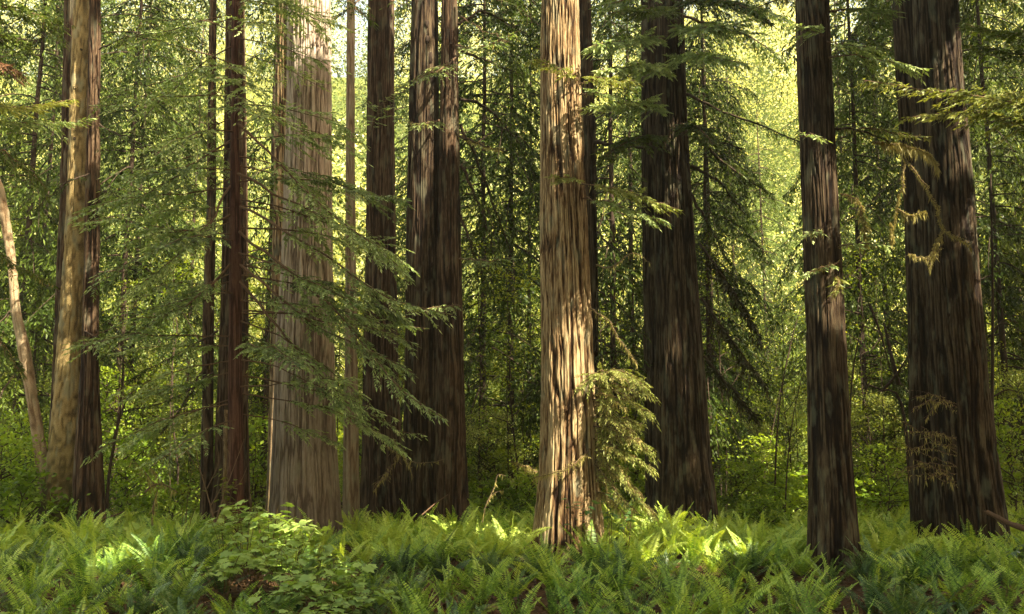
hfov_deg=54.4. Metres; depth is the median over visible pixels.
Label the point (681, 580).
sword fern
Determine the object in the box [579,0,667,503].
redwood tree
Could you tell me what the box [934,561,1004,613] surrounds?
sword fern
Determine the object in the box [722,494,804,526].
leafy shrub
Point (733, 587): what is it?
sword fern
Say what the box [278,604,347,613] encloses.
thimbleberry shrub
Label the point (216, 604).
sword fern
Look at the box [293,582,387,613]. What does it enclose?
thimbleberry shrub
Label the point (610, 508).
oval leaved shrub
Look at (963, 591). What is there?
sword fern
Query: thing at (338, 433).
leafy shrub
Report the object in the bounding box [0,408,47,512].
leafy shrub
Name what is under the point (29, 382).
leaning tree
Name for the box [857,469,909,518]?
leafy shrub
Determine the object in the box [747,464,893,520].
leafy shrub
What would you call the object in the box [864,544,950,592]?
sword fern
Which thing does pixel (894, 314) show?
conifer tree
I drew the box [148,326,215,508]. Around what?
sapling
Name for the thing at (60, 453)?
tree
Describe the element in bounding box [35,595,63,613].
sword fern
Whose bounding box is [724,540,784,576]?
sword fern
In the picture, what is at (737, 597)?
sword fern
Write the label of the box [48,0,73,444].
redwood tree
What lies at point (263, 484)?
leafy shrub
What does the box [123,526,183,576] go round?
sword fern
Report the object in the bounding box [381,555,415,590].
sword fern
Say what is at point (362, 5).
sky
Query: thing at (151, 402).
maple tree
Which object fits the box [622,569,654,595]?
sword fern
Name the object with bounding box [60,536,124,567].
sword fern
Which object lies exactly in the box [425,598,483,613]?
sword fern
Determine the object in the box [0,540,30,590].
sword fern
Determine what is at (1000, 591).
sword fern
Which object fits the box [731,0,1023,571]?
redwood tree
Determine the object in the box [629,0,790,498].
conifer tree
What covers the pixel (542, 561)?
sword fern
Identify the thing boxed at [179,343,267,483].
maple tree
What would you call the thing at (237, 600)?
sword fern
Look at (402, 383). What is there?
sapling
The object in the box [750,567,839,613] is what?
sword fern
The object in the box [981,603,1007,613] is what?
sword fern
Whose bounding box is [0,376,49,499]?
sapling
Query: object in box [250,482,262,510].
leafy shrub
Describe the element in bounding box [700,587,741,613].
sword fern
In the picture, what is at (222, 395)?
redwood tree
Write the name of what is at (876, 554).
sword fern
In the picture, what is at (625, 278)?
conifer tree
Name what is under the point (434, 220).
twin redwood
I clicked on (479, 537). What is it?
fern undergrowth
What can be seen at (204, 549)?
sword fern
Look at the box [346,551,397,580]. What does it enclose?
sword fern
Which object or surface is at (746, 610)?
sword fern
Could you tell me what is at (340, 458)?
undergrowth
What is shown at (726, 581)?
sword fern
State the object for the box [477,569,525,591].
sword fern
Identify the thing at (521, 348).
maple tree
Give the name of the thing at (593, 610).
sword fern
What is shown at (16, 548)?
sword fern
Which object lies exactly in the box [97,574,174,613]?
sword fern
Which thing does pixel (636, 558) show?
sword fern
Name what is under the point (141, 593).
sword fern
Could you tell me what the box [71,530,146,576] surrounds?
sword fern
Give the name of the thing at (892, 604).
sword fern
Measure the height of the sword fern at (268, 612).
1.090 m
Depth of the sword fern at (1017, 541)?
19.36 m
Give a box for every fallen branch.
[101,511,123,519]
[421,494,447,515]
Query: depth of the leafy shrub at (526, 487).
28.09 m
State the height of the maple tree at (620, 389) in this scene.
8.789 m
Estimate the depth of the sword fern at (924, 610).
13.14 m
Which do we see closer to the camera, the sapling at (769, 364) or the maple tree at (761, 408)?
the sapling at (769, 364)
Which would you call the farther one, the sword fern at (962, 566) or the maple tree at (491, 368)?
the maple tree at (491, 368)
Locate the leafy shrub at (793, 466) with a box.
[736,454,807,510]
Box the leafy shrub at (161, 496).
[137,481,185,508]
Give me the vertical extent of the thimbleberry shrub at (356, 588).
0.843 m
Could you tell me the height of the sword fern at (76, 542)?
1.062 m
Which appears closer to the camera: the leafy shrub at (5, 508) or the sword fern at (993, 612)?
the sword fern at (993, 612)
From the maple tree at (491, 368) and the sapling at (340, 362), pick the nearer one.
the sapling at (340, 362)
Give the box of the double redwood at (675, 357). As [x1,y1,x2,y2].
[578,0,799,531]
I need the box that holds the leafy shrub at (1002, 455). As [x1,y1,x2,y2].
[994,393,1023,528]
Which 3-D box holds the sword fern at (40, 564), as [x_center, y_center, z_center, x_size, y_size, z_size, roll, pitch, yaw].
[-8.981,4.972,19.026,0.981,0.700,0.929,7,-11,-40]
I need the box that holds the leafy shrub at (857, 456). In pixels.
[805,448,890,511]
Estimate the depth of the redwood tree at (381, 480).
30.11 m
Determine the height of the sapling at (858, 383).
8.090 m
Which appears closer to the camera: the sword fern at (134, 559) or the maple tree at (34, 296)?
the sword fern at (134, 559)
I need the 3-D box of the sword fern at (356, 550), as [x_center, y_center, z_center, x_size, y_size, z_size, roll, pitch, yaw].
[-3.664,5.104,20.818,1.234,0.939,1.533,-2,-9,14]
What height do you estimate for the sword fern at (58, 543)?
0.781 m
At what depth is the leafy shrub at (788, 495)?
33.54 m
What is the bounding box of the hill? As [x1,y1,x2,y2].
[0,77,1023,493]
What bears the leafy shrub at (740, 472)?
on the ground
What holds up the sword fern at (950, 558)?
on the ground
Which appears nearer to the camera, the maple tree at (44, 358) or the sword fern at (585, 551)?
the sword fern at (585, 551)
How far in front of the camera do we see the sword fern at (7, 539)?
20.94 m
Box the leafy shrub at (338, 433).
[336,402,402,501]
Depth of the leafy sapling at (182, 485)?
22.65 m
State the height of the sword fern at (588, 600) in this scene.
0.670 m
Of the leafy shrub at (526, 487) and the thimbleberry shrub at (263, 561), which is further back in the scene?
the leafy shrub at (526, 487)
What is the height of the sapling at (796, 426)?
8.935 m
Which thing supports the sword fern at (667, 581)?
on the ground
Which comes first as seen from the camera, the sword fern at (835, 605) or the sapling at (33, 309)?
the sword fern at (835, 605)
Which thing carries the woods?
on the hill
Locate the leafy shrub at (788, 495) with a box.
[780,488,807,510]
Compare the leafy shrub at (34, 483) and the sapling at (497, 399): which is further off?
the sapling at (497, 399)
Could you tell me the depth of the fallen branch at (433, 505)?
25.27 m
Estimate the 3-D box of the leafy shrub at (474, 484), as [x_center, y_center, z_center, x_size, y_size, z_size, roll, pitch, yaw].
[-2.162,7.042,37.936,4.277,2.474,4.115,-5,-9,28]
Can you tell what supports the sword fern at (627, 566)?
on the ground
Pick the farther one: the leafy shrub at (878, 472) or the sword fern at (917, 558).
the leafy shrub at (878, 472)
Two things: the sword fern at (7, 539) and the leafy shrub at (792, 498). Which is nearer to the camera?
the sword fern at (7, 539)
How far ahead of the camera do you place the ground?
18.50 m
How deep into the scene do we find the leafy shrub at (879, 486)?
28.78 m
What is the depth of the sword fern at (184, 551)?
18.62 m
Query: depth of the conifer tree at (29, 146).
51.09 m
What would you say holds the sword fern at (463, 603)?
on the ground
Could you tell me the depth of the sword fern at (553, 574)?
17.83 m
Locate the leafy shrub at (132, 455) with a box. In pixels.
[103,435,178,519]
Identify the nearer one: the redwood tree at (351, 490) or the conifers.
the redwood tree at (351, 490)
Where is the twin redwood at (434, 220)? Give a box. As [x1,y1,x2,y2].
[398,0,540,528]
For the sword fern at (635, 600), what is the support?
on the ground
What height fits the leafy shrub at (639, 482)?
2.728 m
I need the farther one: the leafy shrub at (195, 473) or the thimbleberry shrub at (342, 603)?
the leafy shrub at (195, 473)
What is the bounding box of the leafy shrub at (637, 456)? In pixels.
[623,445,713,499]
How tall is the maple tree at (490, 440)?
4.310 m
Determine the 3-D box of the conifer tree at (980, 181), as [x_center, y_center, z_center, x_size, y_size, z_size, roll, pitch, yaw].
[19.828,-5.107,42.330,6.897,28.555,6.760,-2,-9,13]
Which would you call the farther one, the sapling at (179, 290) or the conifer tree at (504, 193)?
the conifer tree at (504, 193)
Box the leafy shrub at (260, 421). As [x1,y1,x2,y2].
[189,414,267,515]
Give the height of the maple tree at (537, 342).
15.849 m
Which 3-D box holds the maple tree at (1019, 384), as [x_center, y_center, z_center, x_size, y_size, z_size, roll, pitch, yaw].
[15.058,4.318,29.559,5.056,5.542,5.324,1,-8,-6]
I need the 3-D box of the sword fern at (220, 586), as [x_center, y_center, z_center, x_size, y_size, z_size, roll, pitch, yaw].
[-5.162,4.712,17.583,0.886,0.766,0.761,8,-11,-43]
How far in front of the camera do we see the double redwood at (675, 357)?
28.05 m
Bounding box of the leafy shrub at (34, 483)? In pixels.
[0,442,38,510]
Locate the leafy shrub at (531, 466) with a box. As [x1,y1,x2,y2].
[507,453,538,492]
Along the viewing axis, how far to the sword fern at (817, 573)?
18.94 m
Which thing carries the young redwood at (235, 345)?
on the ground
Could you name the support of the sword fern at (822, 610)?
on the ground
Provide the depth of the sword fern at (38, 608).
14.34 m
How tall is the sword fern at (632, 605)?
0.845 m
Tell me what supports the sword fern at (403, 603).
on the ground
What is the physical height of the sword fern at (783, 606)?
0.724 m
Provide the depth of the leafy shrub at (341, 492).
34.64 m
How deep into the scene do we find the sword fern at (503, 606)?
15.39 m
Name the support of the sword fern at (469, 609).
on the ground
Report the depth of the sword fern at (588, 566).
19.61 m
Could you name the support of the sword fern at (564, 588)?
on the ground
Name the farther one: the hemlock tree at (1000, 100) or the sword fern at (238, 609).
the hemlock tree at (1000, 100)
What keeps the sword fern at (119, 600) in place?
on the ground
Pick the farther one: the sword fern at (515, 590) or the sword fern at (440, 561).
the sword fern at (440, 561)
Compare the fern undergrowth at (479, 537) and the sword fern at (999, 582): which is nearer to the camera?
the sword fern at (999, 582)
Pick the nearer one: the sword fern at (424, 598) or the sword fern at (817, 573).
the sword fern at (424, 598)
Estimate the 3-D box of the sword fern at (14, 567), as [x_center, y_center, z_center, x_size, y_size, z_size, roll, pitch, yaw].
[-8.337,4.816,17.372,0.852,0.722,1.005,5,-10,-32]
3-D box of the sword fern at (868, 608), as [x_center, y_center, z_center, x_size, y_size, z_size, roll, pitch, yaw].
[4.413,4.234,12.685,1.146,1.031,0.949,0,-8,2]
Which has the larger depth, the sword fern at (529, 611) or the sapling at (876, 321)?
the sapling at (876, 321)
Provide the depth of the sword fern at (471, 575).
18.96 m
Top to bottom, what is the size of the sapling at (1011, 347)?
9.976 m
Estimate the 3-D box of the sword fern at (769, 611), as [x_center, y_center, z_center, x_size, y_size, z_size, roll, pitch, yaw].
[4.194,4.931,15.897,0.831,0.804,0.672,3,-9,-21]
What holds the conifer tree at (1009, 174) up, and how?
on the ground
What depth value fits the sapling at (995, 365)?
32.18 m
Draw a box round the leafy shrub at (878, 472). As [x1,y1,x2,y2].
[854,442,906,507]
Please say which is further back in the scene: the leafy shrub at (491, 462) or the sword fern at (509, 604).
the leafy shrub at (491, 462)
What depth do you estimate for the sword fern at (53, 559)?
18.52 m
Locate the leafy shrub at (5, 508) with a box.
[0,461,90,541]
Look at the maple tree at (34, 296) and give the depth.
52.08 m
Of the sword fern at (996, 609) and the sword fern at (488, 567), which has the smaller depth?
the sword fern at (996, 609)
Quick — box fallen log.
[984,510,1023,531]
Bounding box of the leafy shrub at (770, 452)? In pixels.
[716,433,799,515]
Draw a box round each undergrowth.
[0,331,1023,506]
[0,493,1023,572]
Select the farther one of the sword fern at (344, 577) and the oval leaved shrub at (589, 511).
the oval leaved shrub at (589, 511)
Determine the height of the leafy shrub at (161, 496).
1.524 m
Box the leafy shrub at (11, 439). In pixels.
[0,431,46,524]
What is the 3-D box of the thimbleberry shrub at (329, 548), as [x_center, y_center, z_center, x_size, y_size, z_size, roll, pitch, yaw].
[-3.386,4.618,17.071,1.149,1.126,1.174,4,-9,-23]
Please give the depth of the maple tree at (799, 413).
39.87 m
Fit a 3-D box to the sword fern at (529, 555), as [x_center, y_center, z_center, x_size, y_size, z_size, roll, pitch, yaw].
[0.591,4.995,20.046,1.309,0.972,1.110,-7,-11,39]
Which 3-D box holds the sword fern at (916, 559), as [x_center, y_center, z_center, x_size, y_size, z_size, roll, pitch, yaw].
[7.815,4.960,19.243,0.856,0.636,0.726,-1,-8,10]
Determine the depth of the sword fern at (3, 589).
16.46 m
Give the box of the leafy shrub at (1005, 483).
[1001,461,1023,514]
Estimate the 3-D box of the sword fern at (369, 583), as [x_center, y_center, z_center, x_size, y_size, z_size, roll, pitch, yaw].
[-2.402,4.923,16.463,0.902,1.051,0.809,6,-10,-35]
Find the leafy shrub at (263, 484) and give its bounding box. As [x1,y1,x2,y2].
[250,462,340,506]
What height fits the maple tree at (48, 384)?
7.389 m
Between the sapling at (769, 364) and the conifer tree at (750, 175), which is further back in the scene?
the conifer tree at (750, 175)
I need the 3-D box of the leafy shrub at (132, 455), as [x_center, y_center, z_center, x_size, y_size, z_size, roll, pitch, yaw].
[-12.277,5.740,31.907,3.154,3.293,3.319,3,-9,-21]
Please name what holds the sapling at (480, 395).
on the ground
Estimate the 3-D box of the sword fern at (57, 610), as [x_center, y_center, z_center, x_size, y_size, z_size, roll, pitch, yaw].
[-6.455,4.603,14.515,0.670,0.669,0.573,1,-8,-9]
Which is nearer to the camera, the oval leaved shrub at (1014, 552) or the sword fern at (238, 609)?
the sword fern at (238, 609)
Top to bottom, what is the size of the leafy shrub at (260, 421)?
4.146 m
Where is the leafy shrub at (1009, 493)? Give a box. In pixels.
[1004,476,1022,510]
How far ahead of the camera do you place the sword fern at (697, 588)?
18.02 m
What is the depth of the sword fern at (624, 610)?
16.14 m
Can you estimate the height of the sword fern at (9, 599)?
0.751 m
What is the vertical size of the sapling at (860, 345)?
9.672 m
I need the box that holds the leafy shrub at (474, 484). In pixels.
[468,467,499,502]
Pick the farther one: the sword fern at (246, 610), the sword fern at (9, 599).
the sword fern at (9, 599)
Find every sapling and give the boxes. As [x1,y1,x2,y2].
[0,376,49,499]
[2,295,54,496]
[99,279,165,512]
[110,351,186,510]
[111,253,203,517]
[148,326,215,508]
[172,469,201,534]
[212,467,241,525]
[214,379,267,503]
[249,275,269,444]
[333,211,403,510]
[358,393,361,479]
[397,327,404,435]
[461,240,538,508]
[465,260,539,500]
[467,342,531,496]
[494,326,540,495]
[598,307,643,506]
[619,354,644,501]
[695,230,795,511]
[712,348,765,495]
[740,355,804,490]
[742,286,806,511]
[755,332,804,496]
[762,299,806,502]
[770,372,806,521]
[792,315,891,461]
[800,245,906,510]
[845,314,897,464]
[850,304,890,418]
[873,386,907,474]
[981,254,1023,502]
[986,336,1022,469]
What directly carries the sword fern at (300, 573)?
on the ground
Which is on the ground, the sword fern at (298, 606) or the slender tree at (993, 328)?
the sword fern at (298, 606)
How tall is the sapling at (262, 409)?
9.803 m
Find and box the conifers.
[1,0,1023,400]
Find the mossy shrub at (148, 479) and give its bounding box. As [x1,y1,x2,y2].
[129,459,177,526]
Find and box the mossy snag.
[877,323,909,506]
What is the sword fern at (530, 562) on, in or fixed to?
on the ground
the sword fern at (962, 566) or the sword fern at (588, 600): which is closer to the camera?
the sword fern at (588, 600)
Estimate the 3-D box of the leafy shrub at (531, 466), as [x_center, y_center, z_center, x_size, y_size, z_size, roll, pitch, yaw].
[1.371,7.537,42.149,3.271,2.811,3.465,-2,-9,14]
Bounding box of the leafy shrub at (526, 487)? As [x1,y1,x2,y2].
[493,471,537,530]
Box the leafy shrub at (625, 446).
[601,416,644,503]
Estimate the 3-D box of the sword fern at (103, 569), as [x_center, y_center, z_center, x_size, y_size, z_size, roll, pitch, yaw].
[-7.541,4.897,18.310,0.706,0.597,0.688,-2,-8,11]
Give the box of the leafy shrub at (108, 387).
[46,362,150,508]
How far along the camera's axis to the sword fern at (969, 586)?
17.45 m
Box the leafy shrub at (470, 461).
[466,445,489,506]
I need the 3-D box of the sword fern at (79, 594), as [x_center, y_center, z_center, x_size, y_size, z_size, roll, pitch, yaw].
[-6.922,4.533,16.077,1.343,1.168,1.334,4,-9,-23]
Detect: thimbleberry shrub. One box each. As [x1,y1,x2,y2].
[184,550,254,602]
[197,512,256,551]
[218,499,272,578]
[224,530,294,595]
[243,502,298,585]
[243,545,293,608]
[247,582,306,613]
[268,513,329,580]
[271,568,353,610]
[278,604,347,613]
[280,543,349,606]
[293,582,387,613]
[314,556,378,610]
[319,577,400,613]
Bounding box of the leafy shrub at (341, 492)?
[339,470,342,498]
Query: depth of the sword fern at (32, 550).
20.31 m
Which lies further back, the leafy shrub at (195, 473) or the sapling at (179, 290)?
the leafy shrub at (195, 473)
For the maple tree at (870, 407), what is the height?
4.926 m
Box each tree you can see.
[0,0,98,380]
[0,0,137,444]
[0,0,146,495]
[0,3,54,452]
[0,26,141,462]
[0,174,99,443]
[0,179,47,493]
[0,208,117,449]
[0,315,48,455]
[3,0,165,548]
[5,0,223,515]
[8,343,181,498]
[10,0,225,514]
[33,0,89,546]
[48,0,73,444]
[100,346,173,496]
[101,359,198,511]
[104,0,217,525]
[105,322,136,516]
[124,18,259,486]
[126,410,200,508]
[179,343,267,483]
[182,0,345,512]
[197,239,271,473]
[208,0,251,525]
[265,2,286,516]
[268,0,379,548]
[331,0,443,525]
[334,279,403,463]
[336,57,491,456]
[338,308,470,468]
[339,0,474,498]
[342,0,362,540]
[397,0,540,502]
[399,0,624,498]
[463,0,540,499]
[463,191,540,497]
[463,300,533,495]
[465,404,539,509]
[490,265,540,484]
[498,0,733,513]
[510,0,685,561]
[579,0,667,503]
[592,0,724,507]
[599,331,642,492]
[601,30,764,456]
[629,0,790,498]
[644,14,804,502]
[694,67,793,455]
[702,328,781,486]
[714,109,806,470]
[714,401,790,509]
[722,392,806,490]
[727,294,807,460]
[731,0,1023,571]
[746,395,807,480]
[759,2,905,491]
[767,0,908,515]
[771,357,905,495]
[792,0,908,509]
[805,258,908,471]
[807,390,908,512]
[832,0,1023,379]
[854,21,1023,145]
[886,0,1023,510]
[901,0,1023,473]
[959,0,1023,468]
[977,154,1023,463]
[982,236,1022,433]
[988,363,1023,507]
[990,173,1023,410]
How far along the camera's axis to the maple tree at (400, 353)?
39.54 m
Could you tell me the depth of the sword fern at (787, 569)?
18.84 m
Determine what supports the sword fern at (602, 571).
on the ground
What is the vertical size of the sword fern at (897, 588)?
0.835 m
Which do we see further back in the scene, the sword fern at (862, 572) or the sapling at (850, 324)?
the sapling at (850, 324)
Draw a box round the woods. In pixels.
[0,0,1023,438]
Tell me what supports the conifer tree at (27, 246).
on the ground
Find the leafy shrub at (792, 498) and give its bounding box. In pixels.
[727,469,807,523]
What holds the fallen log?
on the fern undergrowth at (479, 537)
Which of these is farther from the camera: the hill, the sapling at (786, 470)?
the hill
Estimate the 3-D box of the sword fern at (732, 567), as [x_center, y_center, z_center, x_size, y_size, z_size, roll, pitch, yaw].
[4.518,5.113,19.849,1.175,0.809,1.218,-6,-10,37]
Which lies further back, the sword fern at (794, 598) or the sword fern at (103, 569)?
the sword fern at (103, 569)
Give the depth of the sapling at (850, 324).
33.06 m
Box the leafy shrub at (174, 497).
[111,478,199,522]
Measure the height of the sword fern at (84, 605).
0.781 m
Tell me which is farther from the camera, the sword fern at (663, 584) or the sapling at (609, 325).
the sapling at (609, 325)
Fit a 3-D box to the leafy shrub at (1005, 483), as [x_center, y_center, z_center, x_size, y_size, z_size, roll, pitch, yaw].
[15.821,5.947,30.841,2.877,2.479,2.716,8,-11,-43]
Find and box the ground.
[0,494,1023,613]
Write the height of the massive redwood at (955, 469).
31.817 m
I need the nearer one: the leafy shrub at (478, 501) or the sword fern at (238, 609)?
the sword fern at (238, 609)
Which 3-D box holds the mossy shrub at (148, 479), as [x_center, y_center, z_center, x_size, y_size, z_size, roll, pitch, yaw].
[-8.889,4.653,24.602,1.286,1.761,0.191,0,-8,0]
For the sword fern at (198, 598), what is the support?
on the ground
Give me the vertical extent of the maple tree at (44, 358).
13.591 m
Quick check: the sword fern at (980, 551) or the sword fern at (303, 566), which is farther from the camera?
the sword fern at (980, 551)
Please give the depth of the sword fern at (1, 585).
17.53 m
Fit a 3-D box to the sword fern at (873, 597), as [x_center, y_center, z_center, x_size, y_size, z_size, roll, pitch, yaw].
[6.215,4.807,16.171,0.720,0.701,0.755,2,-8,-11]
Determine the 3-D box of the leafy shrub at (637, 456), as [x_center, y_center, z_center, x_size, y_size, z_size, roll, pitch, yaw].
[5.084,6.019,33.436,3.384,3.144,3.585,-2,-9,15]
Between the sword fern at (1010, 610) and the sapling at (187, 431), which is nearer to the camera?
the sword fern at (1010, 610)
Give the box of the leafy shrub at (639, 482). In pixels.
[602,451,644,508]
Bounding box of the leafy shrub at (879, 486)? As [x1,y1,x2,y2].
[852,442,908,534]
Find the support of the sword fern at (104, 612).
on the ground
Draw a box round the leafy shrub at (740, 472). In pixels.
[712,459,780,524]
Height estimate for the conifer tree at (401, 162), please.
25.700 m
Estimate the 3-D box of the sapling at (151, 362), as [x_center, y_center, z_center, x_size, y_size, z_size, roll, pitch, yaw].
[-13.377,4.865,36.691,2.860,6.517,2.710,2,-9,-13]
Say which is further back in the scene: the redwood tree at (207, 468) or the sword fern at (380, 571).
the redwood tree at (207, 468)
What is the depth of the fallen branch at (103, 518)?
24.39 m
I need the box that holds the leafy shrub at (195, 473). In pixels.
[131,456,199,508]
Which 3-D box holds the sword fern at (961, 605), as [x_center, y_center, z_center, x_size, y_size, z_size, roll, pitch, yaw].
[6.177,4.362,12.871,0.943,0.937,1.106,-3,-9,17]
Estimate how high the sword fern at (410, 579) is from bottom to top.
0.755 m
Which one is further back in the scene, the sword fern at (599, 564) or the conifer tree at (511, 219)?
the conifer tree at (511, 219)
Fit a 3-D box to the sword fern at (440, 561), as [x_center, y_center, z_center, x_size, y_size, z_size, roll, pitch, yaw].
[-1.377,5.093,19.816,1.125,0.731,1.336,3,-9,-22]
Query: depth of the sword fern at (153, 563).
17.38 m
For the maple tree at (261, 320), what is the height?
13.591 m
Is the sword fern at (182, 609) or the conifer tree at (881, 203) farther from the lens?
the conifer tree at (881, 203)
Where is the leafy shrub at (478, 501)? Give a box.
[468,474,536,530]
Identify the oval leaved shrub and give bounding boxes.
[561,497,599,554]
[600,476,620,542]
[616,497,642,550]
[1002,544,1023,566]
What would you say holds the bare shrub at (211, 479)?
on the fern undergrowth at (479, 537)
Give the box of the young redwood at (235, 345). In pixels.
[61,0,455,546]
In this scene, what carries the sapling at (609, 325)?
on the ground
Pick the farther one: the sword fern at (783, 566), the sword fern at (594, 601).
the sword fern at (783, 566)
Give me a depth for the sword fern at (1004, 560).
18.32 m
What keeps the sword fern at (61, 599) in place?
on the ground
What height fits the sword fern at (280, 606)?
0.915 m
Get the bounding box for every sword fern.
[0,526,26,559]
[0,532,60,574]
[0,539,24,578]
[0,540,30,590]
[0,565,14,602]
[0,576,77,613]
[0,577,10,591]
[0,582,52,613]
[0,593,21,610]
[2,588,34,613]
[6,554,63,607]
[7,558,62,600]
[13,547,66,577]
[14,542,93,584]
[20,601,62,613]
[30,586,117,613]
[35,543,74,574]
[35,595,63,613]
[38,554,128,613]
[47,574,97,608]
[48,601,91,613]
[49,531,104,568]
[59,552,125,599]
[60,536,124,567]
[61,529,115,578]
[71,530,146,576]
[75,550,143,588]
[81,577,148,612]
[84,555,116,586]
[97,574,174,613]
[99,606,165,613]
[105,528,169,558]
[105,531,166,573]
[108,535,193,595]
[114,567,177,611]
[118,564,210,613]
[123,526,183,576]
[130,521,207,567]
[139,560,215,613]
[143,567,217,613]
[151,594,207,613]
[154,542,225,587]
[158,532,223,570]
[160,565,212,605]
[162,596,217,613]
[168,537,220,566]
[174,568,212,595]
[175,540,233,581]
[176,537,239,576]
[191,593,245,613]
[203,580,262,613]
[204,557,250,593]
[211,590,267,613]
[231,587,299,613]
[235,601,297,613]
[255,603,318,613]
[267,543,303,574]
[269,552,330,612]
[276,534,337,574]
[283,540,322,567]
[296,552,351,580]
[317,564,411,613]
[320,530,373,569]
[322,557,365,583]
[334,592,416,613]
[343,571,392,613]
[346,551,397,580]
[348,556,395,591]
[361,560,408,606]
[368,565,432,613]
[369,532,425,572]
[375,543,428,577]
[375,588,444,613]
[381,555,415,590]
[387,561,435,598]
[392,579,481,613]
[393,576,436,613]
[396,527,462,575]
[418,547,480,581]
[424,554,462,595]
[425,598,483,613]
[426,590,472,613]
[427,578,472,606]
[435,554,483,587]
[446,588,489,613]
[449,553,515,602]
[453,581,506,612]
[455,543,508,571]
[468,561,538,601]
[473,604,534,613]
[476,581,540,613]
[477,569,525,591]
[478,551,527,575]
[491,581,543,613]
[495,543,566,580]
[509,539,588,587]
[513,531,575,578]
[521,581,587,613]
[535,554,602,608]
[546,560,584,600]
[548,576,615,613]
[555,583,597,613]
[560,538,625,594]
[561,561,617,613]
[567,553,606,581]
[569,525,616,568]
[575,558,624,581]
[575,581,618,612]
[578,595,616,613]
[580,575,664,613]
[591,541,676,585]
[592,556,655,610]
[597,583,683,613]
[603,537,681,585]
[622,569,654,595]
[626,586,662,613]
[627,554,708,613]
[630,590,709,613]
[630,594,706,613]
[637,551,725,604]
[642,564,691,591]
[645,550,679,574]
[654,550,707,581]
[659,560,730,601]
[665,577,723,613]
[681,564,785,613]
[687,564,746,605]
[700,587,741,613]
[703,578,763,610]
[704,541,760,581]
[706,558,749,588]
[718,563,785,601]
[722,599,747,613]
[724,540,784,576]
[733,605,748,613]
[737,528,802,570]
[747,589,796,613]
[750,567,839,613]
[759,574,799,611]
[768,557,797,590]
[772,569,840,613]
[773,561,821,597]
[775,582,817,613]
[780,540,826,575]
[788,601,857,613]
[793,581,840,613]
[795,593,827,613]
[802,553,858,594]
[803,552,848,583]
[812,580,857,609]
[836,560,892,613]
[839,555,882,581]
[840,532,926,576]
[843,598,874,613]
[847,564,906,591]
[858,569,934,613]
[859,577,956,613]
[863,582,923,613]
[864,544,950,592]
[877,557,930,599]
[888,541,957,575]
[896,548,937,576]
[901,550,950,590]
[902,571,982,613]
[908,531,971,565]
[911,604,928,613]
[916,540,984,581]
[916,557,995,610]
[928,533,1008,579]
[928,603,1004,613]
[930,552,972,569]
[930,583,977,613]
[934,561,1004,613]
[938,559,990,596]
[941,523,1016,574]
[959,602,1009,613]
[960,531,1023,577]
[967,533,1016,574]
[967,561,1023,609]
[972,590,1023,613]
[974,531,1023,585]
[975,553,1022,591]
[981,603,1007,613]
[992,554,1023,593]
[1000,536,1023,563]
[1006,591,1023,613]
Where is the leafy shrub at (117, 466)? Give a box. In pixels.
[104,457,176,521]
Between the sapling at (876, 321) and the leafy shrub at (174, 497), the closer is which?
the sapling at (876, 321)
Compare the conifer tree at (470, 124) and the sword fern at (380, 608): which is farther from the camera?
the conifer tree at (470, 124)
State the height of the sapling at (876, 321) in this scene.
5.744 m
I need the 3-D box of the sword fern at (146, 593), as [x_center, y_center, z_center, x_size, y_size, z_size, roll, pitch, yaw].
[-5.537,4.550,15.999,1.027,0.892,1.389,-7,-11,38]
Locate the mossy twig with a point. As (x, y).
(489, 499)
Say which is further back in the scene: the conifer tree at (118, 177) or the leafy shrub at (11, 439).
the conifer tree at (118, 177)
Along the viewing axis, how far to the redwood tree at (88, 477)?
25.79 m
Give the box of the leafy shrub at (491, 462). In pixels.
[467,445,538,505]
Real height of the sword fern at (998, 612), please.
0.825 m
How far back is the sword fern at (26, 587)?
16.73 m
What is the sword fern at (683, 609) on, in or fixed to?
on the ground
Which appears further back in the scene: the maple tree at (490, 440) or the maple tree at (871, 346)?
the maple tree at (871, 346)
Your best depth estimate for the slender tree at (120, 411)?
25.78 m
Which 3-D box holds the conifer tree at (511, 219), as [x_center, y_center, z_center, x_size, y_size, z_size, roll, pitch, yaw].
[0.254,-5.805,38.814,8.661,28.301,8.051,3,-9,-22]
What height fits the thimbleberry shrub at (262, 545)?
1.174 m
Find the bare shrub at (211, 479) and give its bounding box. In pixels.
[182,430,247,523]
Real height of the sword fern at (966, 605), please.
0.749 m
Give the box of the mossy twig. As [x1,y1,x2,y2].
[482,474,504,521]
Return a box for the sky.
[0,0,1023,76]
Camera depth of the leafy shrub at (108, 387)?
33.92 m
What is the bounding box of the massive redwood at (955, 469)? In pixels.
[888,0,1013,556]
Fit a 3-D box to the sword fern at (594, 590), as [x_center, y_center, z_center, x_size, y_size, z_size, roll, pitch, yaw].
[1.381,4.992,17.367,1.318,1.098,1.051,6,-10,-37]
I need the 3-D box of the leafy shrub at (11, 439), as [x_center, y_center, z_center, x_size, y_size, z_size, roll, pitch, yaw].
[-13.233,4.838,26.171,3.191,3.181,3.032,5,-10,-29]
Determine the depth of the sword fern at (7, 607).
15.47 m
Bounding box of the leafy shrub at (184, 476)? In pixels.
[150,420,266,515]
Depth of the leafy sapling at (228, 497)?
22.76 m
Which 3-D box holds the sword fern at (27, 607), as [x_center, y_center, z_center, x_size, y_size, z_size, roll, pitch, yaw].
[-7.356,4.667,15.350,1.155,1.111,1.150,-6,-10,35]
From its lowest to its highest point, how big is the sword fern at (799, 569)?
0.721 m
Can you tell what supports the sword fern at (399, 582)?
on the ground
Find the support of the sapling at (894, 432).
on the ground

